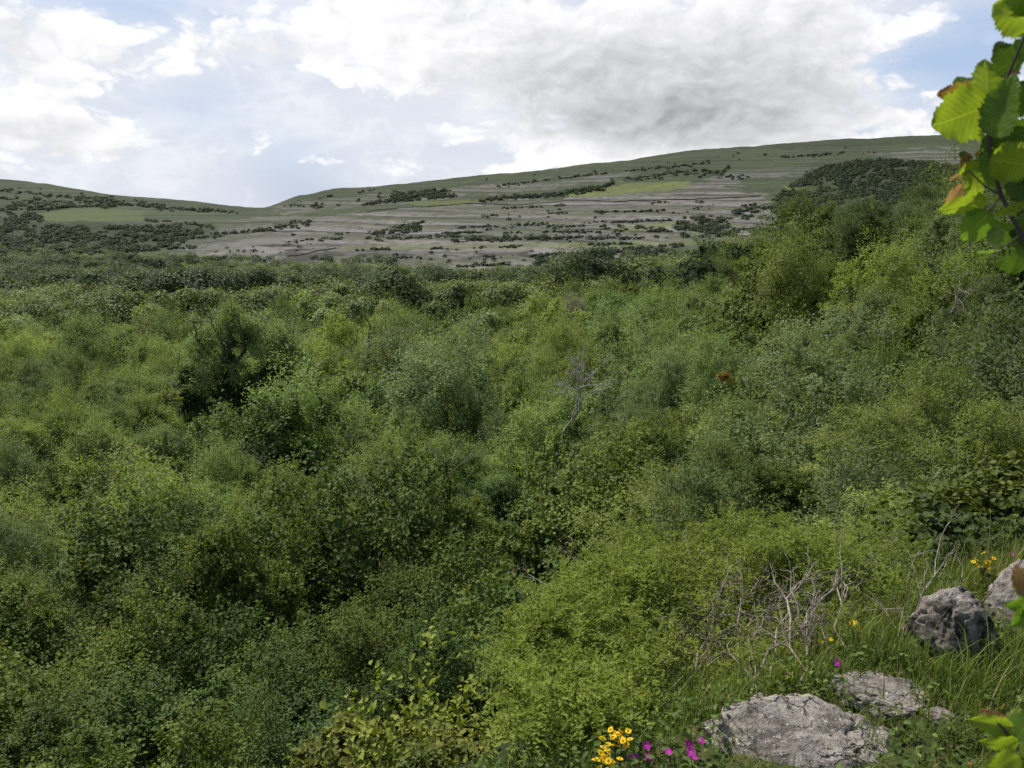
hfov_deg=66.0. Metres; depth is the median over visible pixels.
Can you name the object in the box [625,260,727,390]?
ash tree
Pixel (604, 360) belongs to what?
ash tree
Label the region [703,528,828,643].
hazel tree
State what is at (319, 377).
ash tree
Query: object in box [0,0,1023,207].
sky
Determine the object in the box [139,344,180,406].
ash tree
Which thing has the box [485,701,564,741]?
hazel tree
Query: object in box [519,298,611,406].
ash tree
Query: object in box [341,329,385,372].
ash tree
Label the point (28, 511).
ash tree
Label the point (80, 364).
ash tree
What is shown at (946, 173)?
ash tree
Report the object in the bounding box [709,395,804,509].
ash tree
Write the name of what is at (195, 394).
ivy clad ash tree
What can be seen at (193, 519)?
hazel tree
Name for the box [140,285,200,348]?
ash tree
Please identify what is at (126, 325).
ash tree
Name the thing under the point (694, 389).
ash tree
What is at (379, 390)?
hazel tree
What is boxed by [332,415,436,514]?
ash tree
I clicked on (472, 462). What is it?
ash tree
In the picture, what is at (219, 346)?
ash tree
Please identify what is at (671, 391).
ash tree
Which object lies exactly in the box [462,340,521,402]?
ash tree
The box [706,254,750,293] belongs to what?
ash tree
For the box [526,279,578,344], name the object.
ash tree
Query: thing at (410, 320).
ash tree
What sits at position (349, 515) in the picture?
ash tree
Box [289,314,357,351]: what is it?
ash tree
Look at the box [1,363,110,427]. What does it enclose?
ash tree
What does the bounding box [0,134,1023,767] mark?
ground
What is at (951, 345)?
ash tree
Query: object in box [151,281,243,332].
ash tree
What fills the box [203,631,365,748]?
hazel tree
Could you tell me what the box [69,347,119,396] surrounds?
ash tree
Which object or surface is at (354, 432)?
ash tree
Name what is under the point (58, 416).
ash tree
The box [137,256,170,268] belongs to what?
dark round tree
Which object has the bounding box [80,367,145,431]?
ash tree
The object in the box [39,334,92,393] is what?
ash tree
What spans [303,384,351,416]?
hazel tree
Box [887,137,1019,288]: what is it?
ash tree
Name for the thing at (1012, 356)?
ash tree
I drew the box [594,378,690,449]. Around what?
ash tree
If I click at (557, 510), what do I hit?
hazel tree
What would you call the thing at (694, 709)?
meadow grass
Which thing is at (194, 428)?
hazel tree
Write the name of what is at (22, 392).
ash tree
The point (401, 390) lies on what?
hazel tree
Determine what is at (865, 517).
ash tree
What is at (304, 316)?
ash tree
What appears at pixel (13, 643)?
hazel tree
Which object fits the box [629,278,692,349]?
ash tree
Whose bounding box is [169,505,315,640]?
hazel tree
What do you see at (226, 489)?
ash tree
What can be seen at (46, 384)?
ash tree
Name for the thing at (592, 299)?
hazel tree
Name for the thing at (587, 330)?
hazel tree
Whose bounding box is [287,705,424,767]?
hazel sapling
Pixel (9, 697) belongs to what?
hazel tree
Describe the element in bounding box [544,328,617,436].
ash tree
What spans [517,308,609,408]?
ash tree
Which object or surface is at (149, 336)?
hazel tree
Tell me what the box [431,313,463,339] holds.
hazel tree
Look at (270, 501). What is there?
ash tree
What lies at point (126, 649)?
hazel tree
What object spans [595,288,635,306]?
hazel tree
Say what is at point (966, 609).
rock
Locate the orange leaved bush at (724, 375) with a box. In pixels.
[716,371,733,390]
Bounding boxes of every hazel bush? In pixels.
[828,483,1005,598]
[831,443,1023,580]
[850,505,1010,564]
[856,542,976,588]
[920,533,941,564]
[923,446,1023,522]
[925,531,1023,574]
[965,495,1023,561]
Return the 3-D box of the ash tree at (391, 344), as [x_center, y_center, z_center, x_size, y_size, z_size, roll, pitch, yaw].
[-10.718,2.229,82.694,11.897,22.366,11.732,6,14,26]
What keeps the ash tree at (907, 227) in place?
on the ground at (772, 172)
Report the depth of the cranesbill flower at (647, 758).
2.27 m
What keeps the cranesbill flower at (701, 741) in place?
on the ground at (772, 172)
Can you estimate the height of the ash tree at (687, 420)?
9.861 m
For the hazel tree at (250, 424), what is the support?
on the ground at (772, 172)
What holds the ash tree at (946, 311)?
on the ground at (772, 172)
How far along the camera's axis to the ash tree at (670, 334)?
55.93 m
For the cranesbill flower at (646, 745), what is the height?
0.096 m
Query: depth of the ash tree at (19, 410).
56.13 m
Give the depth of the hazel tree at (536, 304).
154.59 m
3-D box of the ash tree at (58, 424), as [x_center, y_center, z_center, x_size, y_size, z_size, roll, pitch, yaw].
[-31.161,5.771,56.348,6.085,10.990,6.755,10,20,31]
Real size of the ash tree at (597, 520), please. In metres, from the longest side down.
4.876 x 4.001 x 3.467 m
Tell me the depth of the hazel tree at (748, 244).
108.21 m
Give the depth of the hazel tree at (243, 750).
5.64 m
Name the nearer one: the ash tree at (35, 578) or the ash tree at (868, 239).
the ash tree at (35, 578)
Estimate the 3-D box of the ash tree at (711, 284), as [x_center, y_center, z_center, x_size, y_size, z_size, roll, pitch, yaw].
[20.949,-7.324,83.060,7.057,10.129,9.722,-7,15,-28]
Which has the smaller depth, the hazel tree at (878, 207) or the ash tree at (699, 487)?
the ash tree at (699, 487)
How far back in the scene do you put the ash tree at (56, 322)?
167.39 m
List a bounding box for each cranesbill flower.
[640,741,650,767]
[644,752,651,767]
[664,748,672,761]
[684,739,693,762]
[687,747,695,767]
[690,754,697,767]
[694,737,704,758]
[834,660,840,673]
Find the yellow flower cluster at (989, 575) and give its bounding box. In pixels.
[971,552,996,587]
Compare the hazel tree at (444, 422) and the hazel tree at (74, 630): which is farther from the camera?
the hazel tree at (444, 422)
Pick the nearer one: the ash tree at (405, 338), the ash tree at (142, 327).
the ash tree at (405, 338)
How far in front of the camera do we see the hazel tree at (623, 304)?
84.25 m
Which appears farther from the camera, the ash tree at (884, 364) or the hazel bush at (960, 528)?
the ash tree at (884, 364)
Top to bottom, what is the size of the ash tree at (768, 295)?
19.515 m
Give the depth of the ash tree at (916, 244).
46.98 m
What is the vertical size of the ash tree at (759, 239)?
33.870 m
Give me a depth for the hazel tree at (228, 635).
15.15 m
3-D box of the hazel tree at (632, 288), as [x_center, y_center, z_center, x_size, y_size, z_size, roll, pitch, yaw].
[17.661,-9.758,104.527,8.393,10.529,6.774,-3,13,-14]
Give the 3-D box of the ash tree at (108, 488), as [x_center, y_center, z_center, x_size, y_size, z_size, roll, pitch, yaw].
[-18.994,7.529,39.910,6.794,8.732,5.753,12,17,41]
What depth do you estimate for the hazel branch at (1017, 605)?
0.67 m
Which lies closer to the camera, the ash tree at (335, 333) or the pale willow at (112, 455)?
the pale willow at (112, 455)
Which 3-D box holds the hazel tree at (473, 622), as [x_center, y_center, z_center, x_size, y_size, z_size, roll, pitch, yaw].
[0.961,6.421,13.166,5.420,8.180,5.026,-3,12,-1]
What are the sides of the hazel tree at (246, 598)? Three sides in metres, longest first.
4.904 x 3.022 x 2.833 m
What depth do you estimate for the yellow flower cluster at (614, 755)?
2.18 m
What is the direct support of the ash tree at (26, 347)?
on the ground at (772, 172)
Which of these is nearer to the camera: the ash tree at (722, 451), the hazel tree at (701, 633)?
the hazel tree at (701, 633)
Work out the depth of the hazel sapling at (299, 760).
5.38 m
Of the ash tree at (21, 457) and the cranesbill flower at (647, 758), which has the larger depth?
the ash tree at (21, 457)
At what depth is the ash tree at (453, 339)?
112.84 m
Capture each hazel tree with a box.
[0,567,69,679]
[0,598,44,737]
[0,614,146,767]
[0,669,114,767]
[1,450,254,692]
[3,705,133,767]
[17,544,207,681]
[19,325,61,354]
[21,738,147,767]
[25,567,198,747]
[38,636,258,767]
[63,314,101,343]
[68,310,116,339]
[92,327,185,363]
[101,326,169,376]
[113,583,330,745]
[116,484,288,641]
[145,405,250,490]
[148,692,294,767]
[166,338,203,359]
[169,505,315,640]
[171,599,351,744]
[175,373,362,521]
[176,683,299,767]
[185,554,288,642]
[194,401,264,478]
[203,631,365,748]
[214,739,313,767]
[234,435,499,680]
[264,689,405,767]
[268,402,339,499]
[278,496,349,621]
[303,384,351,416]
[311,597,427,725]
[312,391,407,459]
[319,617,600,767]
[325,557,464,654]
[330,367,376,410]
[343,593,463,743]
[355,379,420,438]
[366,523,531,741]
[377,362,444,404]
[380,612,540,746]
[391,552,548,716]
[405,396,480,446]
[412,476,511,594]
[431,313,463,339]
[433,331,475,376]
[434,538,674,738]
[436,455,530,568]
[445,299,484,325]
[463,293,506,324]
[466,348,528,422]
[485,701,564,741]
[489,296,518,311]
[492,304,535,327]
[494,481,588,587]
[495,413,687,605]
[498,334,549,390]
[502,335,531,364]
[521,297,541,315]
[529,304,580,345]
[541,463,632,568]
[573,301,612,354]
[578,288,682,347]
[578,606,716,677]
[582,293,609,332]
[592,410,686,481]
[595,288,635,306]
[600,282,631,301]
[613,556,771,666]
[615,280,659,302]
[617,278,634,289]
[629,423,719,508]
[635,249,724,298]
[657,503,836,646]
[664,265,685,274]
[668,256,696,294]
[678,234,793,286]
[679,212,891,384]
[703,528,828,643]
[712,445,843,535]
[739,237,759,258]
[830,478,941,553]
[836,191,880,256]
[853,499,956,553]
[929,206,1023,342]
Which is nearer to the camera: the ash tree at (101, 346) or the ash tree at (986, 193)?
the ash tree at (986, 193)
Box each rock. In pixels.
[702,693,892,767]
[828,670,931,712]
[869,699,918,719]
[907,585,999,663]
[926,706,960,726]
[983,559,1023,633]
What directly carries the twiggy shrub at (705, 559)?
on the ground at (772, 172)
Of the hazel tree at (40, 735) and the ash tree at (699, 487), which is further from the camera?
the ash tree at (699, 487)
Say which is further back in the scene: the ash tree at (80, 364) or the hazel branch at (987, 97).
the ash tree at (80, 364)
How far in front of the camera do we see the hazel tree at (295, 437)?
46.42 m
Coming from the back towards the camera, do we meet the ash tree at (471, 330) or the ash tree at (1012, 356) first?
the ash tree at (471, 330)
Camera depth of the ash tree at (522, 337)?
107.33 m
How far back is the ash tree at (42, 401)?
58.61 m
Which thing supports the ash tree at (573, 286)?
on the ground at (772, 172)
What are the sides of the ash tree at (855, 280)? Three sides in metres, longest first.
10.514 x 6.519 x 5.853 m
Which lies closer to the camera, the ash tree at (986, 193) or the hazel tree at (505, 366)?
the ash tree at (986, 193)
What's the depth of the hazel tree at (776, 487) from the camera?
13.36 m
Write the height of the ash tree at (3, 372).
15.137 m
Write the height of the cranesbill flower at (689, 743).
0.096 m
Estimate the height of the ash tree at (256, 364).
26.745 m
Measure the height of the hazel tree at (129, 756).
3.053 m
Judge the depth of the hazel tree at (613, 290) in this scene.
118.33 m
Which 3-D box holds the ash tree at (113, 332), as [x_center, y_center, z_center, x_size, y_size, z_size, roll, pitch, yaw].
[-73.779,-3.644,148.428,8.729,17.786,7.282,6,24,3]
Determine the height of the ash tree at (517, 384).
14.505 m
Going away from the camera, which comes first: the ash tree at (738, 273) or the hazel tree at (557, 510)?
the hazel tree at (557, 510)
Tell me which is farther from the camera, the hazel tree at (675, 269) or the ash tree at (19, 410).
the hazel tree at (675, 269)
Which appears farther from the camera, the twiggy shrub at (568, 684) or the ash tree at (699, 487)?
the ash tree at (699, 487)
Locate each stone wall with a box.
[287,247,335,256]
[356,206,426,212]
[427,195,760,206]
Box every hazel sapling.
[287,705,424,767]
[295,758,309,767]
[367,716,481,767]
[409,712,493,767]
[452,757,467,766]
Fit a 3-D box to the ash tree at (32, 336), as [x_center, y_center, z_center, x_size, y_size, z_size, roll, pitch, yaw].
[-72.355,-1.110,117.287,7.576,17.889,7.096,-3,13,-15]
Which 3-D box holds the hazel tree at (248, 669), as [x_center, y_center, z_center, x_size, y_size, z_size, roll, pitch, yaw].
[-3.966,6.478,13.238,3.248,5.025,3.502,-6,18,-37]
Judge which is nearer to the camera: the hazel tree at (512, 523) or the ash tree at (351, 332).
the hazel tree at (512, 523)
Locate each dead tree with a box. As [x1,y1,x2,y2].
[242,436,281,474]
[360,304,405,372]
[423,437,483,492]
[552,341,622,456]
[941,261,978,315]
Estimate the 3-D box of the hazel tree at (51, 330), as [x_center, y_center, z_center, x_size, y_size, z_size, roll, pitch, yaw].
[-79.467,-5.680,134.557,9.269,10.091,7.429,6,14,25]
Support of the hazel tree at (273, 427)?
on the ground at (772, 172)
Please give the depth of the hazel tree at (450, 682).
9.85 m
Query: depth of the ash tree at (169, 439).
48.46 m
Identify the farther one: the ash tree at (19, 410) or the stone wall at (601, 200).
the stone wall at (601, 200)
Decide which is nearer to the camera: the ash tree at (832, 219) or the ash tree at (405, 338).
the ash tree at (832, 219)
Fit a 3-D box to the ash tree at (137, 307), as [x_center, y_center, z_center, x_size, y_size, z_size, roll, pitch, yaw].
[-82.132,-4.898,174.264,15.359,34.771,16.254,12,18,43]
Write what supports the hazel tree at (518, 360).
on the ground at (772, 172)
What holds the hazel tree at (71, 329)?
on the ground at (772, 172)
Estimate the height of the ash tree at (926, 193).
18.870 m
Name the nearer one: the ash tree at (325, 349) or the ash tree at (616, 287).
the ash tree at (325, 349)
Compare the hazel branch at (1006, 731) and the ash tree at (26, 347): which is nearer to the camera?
the hazel branch at (1006, 731)
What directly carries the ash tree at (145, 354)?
on the ground at (772, 172)
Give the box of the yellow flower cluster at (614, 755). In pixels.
[599,726,634,767]
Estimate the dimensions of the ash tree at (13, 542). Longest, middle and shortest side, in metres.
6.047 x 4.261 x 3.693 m
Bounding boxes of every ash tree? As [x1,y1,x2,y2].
[0,301,49,382]
[0,342,40,418]
[0,351,79,409]
[0,379,39,438]
[0,385,43,468]
[0,387,67,559]
[0,413,56,475]
[0,419,64,566]
[0,463,66,604]
[0,477,16,526]
[0,504,89,619]
[0,548,68,673]
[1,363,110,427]
[2,329,63,375]
[3,399,195,573]
[8,379,101,496]
[12,317,43,361]
[15,309,64,348]
[17,400,147,538]
[25,336,96,406]
[27,370,96,430]
[28,405,140,503]
[30,372,96,449]
[36,310,70,332]
[38,451,234,622]
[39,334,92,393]
[39,395,80,480]
[40,329,113,371]
[40,533,115,628]
[41,289,160,389]
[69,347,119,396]
[73,362,144,423]
[73,396,147,462]
[74,447,174,531]
[75,391,139,446]
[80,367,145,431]
[85,353,167,415]
[95,318,144,343]
[99,324,132,342]
[107,310,183,335]
[108,329,206,387]
[111,287,170,331]
[111,373,189,437]
[117,301,181,342]
[118,408,203,493]
[121,360,181,423]
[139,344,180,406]
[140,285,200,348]
[142,413,188,462]
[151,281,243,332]
[155,471,258,540]
[164,421,286,515]
[167,285,322,428]
[169,308,205,351]
[171,279,271,381]
[189,501,288,615]
[196,440,389,597]
[202,338,265,393]
[203,340,254,386]
[216,307,323,413]
[235,332,401,469]
[248,288,293,326]
[261,303,305,340]
[275,279,378,400]
[281,288,342,326]
[281,307,314,336]
[283,346,333,405]
[288,327,321,363]
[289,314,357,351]
[295,329,333,353]
[297,409,370,482]
[304,453,364,538]
[307,332,351,368]
[314,435,399,510]
[316,346,369,380]
[323,496,393,592]
[327,287,377,327]
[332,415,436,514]
[334,337,392,387]
[334,367,391,409]
[336,320,368,352]
[337,407,410,482]
[341,302,457,417]
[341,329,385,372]
[361,303,389,338]
[365,462,457,580]
[370,283,438,353]
[371,294,438,351]
[374,296,418,325]
[379,398,436,464]
[379,418,467,505]
[383,332,450,393]
[384,333,440,377]
[396,317,420,350]
[398,425,503,510]
[404,331,433,345]
[405,494,501,587]
[410,307,445,336]
[412,285,454,322]
[425,320,489,346]
[440,317,462,348]
[442,307,495,353]
[444,323,499,378]
[453,401,497,461]
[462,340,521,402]
[466,332,489,355]
[467,342,523,440]
[471,398,552,488]
[473,433,547,505]
[479,368,598,548]
[480,320,533,369]
[481,301,534,336]
[486,319,509,359]
[487,341,574,429]
[495,317,539,363]
[499,369,607,478]
[506,269,597,359]
[516,364,595,455]
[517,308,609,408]
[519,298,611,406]
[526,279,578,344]
[534,389,643,540]
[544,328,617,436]
[546,284,580,317]
[547,446,713,592]
[549,321,599,359]
[551,279,614,319]
[554,275,606,310]
[556,274,603,322]
[568,310,767,447]
[571,307,703,411]
[584,298,647,376]
[590,280,609,297]
[592,271,627,301]
[594,281,711,423]
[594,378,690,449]
[608,401,696,504]
[611,267,689,348]
[620,332,703,436]
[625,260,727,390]
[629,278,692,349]
[632,444,770,608]
[644,256,674,281]
[653,385,733,457]
[664,423,778,540]
[665,273,716,332]
[673,274,755,383]
[673,321,917,523]
[676,247,737,297]
[676,265,736,321]
[676,312,785,434]
[687,385,812,520]
[699,219,757,283]
[701,254,880,365]
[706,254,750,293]
[706,310,805,464]
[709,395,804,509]
[710,276,770,303]
[712,279,755,315]
[717,328,795,408]
[728,255,760,288]
[729,214,808,253]
[731,279,910,433]
[734,197,855,374]
[737,168,884,304]
[745,425,971,581]
[753,184,880,284]
[765,318,882,456]
[773,193,853,250]
[787,477,918,577]
[793,390,996,529]
[798,234,877,319]
[813,338,1019,509]
[817,187,928,291]
[817,220,930,356]
[822,272,919,388]
[823,329,957,462]
[835,202,902,281]
[845,374,998,495]
[853,199,926,289]
[867,232,1020,386]
[873,187,983,248]
[877,195,953,291]
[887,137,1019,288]
[887,210,961,292]
[891,154,1003,255]
[893,292,1023,434]
[896,167,1023,300]
[897,212,1023,344]
[898,138,1003,215]
[925,256,1022,389]
[925,281,1023,489]
[946,391,1023,496]
[986,189,1023,259]
[989,380,1023,443]
[997,338,1023,447]
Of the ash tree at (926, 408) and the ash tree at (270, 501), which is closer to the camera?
the ash tree at (926, 408)
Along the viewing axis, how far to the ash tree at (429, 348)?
93.21 m
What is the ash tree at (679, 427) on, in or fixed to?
on the ground at (772, 172)
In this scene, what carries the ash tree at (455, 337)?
on the ground at (772, 172)
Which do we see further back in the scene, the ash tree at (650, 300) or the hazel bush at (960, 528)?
the ash tree at (650, 300)
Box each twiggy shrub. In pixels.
[459,520,777,767]
[584,497,901,746]
[719,502,995,692]
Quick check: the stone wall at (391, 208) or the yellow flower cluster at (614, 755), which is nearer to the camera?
the yellow flower cluster at (614, 755)
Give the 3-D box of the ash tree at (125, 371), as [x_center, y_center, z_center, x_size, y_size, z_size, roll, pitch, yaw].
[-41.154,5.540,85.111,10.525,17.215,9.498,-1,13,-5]
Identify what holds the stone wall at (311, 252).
on the ground at (772, 172)
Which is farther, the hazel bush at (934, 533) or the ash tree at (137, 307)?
the ash tree at (137, 307)
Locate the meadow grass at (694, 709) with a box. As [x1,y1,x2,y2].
[433,501,1023,767]
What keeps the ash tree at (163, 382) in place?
on the ground at (772, 172)
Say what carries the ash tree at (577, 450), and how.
on the ground at (772, 172)
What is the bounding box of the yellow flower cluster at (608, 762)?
[592,748,622,767]
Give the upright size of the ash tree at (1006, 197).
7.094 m
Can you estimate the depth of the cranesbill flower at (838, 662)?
2.67 m
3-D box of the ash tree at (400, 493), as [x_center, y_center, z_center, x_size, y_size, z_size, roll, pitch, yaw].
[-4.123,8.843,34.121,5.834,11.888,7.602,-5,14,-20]
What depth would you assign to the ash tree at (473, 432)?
59.90 m
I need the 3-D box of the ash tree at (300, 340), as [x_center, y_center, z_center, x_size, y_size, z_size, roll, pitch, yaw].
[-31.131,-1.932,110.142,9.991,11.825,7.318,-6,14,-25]
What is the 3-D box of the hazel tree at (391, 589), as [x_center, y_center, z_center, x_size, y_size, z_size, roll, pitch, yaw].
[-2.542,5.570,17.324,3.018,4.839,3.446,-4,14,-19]
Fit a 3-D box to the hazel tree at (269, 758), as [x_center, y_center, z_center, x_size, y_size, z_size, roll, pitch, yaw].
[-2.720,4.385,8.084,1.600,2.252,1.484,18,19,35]
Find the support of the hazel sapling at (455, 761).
on the ground at (772, 172)
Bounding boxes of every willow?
[40,425,202,508]
[343,302,512,475]
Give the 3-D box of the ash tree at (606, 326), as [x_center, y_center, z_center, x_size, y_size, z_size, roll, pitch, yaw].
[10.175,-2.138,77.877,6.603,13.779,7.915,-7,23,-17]
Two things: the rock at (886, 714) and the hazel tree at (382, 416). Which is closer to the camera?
the rock at (886, 714)
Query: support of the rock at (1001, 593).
on the ground at (772, 172)
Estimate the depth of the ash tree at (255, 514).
26.85 m
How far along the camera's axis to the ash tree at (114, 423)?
52.59 m
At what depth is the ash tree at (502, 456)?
42.63 m
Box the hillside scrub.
[0,151,961,273]
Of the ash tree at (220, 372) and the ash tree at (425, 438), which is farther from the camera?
the ash tree at (220, 372)
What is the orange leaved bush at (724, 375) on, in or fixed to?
on the ground at (772, 172)
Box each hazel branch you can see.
[931,0,1023,274]
[970,707,1023,767]
[1003,564,1023,627]
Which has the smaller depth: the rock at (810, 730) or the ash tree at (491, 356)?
the rock at (810, 730)
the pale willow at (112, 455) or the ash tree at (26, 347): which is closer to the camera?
the pale willow at (112, 455)
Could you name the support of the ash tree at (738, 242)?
on the ground at (772, 172)
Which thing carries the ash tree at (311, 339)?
on the ground at (772, 172)
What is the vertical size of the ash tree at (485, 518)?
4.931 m
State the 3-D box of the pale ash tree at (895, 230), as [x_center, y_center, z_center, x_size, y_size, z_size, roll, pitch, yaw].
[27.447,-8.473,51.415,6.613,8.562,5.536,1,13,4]
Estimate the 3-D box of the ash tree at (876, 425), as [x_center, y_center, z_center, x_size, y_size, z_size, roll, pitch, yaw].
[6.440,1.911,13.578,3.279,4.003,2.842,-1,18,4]
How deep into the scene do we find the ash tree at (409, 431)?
49.47 m
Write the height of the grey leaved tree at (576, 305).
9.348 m
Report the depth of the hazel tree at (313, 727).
8.94 m
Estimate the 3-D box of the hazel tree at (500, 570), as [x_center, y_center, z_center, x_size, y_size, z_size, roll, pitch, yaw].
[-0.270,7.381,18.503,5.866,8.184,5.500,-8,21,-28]
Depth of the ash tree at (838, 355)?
28.72 m
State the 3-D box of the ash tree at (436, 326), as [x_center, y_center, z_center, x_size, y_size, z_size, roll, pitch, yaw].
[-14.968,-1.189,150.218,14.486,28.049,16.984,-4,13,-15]
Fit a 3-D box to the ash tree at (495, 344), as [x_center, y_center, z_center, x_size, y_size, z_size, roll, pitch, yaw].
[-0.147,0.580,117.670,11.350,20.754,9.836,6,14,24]
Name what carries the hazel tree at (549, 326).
on the ground at (772, 172)
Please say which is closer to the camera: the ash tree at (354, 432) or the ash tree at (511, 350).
the ash tree at (354, 432)
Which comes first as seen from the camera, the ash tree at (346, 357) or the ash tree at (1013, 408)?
the ash tree at (1013, 408)
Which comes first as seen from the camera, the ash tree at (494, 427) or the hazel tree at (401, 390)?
the ash tree at (494, 427)
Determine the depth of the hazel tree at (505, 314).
151.19 m
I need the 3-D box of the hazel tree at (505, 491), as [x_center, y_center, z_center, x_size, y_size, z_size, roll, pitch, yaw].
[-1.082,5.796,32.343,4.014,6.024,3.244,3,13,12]
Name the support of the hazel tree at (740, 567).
on the ground at (772, 172)
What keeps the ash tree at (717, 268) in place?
on the ground at (772, 172)
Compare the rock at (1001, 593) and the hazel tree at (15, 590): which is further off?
the hazel tree at (15, 590)
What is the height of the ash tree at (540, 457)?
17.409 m
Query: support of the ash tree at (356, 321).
on the ground at (772, 172)
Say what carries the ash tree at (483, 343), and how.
on the ground at (772, 172)
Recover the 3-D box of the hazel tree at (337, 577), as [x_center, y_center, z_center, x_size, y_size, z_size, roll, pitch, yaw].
[-3.722,6.858,23.779,7.429,11.555,8.011,-2,21,7]
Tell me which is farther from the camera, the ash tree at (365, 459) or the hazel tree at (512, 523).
the ash tree at (365, 459)
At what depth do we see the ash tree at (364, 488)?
37.98 m
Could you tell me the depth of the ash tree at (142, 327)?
146.46 m
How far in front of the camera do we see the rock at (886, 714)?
2.47 m
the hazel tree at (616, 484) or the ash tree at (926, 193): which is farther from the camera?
the ash tree at (926, 193)
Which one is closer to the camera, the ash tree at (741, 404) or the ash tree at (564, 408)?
the ash tree at (741, 404)
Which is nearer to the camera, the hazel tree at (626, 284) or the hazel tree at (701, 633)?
the hazel tree at (701, 633)
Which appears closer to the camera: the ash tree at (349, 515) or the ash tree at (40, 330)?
the ash tree at (349, 515)
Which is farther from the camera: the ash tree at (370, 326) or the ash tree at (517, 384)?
the ash tree at (370, 326)
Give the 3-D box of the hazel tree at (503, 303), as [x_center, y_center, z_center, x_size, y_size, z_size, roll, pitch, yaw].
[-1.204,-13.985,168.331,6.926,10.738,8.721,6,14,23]
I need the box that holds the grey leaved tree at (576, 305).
[552,294,600,330]
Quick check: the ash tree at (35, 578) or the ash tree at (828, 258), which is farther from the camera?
the ash tree at (828, 258)
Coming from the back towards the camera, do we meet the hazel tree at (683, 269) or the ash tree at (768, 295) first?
the hazel tree at (683, 269)
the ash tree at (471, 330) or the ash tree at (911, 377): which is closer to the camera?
the ash tree at (911, 377)
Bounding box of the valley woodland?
[0,241,749,348]
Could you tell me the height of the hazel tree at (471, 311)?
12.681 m
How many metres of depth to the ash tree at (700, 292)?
74.95 m
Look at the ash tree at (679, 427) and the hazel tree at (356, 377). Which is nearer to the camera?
the ash tree at (679, 427)
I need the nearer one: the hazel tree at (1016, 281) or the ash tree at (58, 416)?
the hazel tree at (1016, 281)
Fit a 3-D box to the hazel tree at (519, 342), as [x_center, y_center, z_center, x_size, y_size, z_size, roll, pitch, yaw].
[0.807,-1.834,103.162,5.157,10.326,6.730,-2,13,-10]
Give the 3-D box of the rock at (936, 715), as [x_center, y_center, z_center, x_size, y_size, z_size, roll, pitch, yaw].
[1.333,1.033,2.437,0.099,0.050,0.079,0,13,0]
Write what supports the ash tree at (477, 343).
on the ground at (772, 172)
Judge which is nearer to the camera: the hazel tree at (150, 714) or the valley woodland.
the hazel tree at (150, 714)
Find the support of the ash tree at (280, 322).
on the ground at (772, 172)
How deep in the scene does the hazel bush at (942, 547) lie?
3.67 m
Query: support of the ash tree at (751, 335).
on the ground at (772, 172)
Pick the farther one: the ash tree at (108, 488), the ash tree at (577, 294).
the ash tree at (577, 294)
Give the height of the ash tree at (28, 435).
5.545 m
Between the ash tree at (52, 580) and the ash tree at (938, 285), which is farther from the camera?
the ash tree at (938, 285)
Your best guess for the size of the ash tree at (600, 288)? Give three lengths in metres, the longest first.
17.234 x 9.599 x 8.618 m
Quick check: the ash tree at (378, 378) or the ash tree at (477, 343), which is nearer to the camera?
the ash tree at (378, 378)
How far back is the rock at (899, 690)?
2.55 m
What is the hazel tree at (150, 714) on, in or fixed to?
on the ground at (772, 172)
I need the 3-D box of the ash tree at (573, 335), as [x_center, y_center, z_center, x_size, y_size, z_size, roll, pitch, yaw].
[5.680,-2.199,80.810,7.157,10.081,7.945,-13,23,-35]
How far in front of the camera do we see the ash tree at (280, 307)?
156.74 m
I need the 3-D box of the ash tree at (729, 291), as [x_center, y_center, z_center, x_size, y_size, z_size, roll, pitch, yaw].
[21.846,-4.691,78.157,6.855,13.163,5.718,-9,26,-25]
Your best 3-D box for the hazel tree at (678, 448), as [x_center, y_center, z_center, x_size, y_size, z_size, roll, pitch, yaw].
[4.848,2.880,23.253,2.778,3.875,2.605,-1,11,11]
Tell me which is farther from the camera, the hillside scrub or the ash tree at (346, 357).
the hillside scrub
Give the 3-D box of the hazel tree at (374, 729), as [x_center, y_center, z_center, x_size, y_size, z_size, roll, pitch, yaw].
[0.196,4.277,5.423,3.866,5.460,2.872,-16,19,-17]
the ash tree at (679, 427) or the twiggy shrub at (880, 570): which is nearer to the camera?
the twiggy shrub at (880, 570)
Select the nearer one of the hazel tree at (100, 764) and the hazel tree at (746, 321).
the hazel tree at (100, 764)
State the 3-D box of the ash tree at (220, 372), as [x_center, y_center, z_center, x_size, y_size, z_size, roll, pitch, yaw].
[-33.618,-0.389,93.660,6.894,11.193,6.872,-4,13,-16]
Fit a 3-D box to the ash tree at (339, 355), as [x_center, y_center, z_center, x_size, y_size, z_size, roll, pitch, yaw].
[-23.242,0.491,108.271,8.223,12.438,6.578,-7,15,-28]
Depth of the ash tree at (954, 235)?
43.23 m
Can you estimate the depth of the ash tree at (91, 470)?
34.75 m
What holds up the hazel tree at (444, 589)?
on the ground at (772, 172)
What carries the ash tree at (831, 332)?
on the ground at (772, 172)
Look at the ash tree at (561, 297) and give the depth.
150.76 m
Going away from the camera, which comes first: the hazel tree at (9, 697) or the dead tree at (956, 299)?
the hazel tree at (9, 697)
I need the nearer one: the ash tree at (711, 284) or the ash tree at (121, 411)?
the ash tree at (121, 411)
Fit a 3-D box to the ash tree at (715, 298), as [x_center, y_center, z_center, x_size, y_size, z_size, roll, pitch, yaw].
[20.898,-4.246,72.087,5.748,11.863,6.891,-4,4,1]
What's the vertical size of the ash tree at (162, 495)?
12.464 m
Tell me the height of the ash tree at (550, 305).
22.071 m
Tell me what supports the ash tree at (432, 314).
on the ground at (772, 172)
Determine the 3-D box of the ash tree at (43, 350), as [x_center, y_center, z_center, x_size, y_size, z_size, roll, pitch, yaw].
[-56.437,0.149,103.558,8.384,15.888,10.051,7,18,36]
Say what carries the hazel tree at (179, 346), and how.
on the ground at (772, 172)
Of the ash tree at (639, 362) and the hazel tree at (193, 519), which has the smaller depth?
the hazel tree at (193, 519)

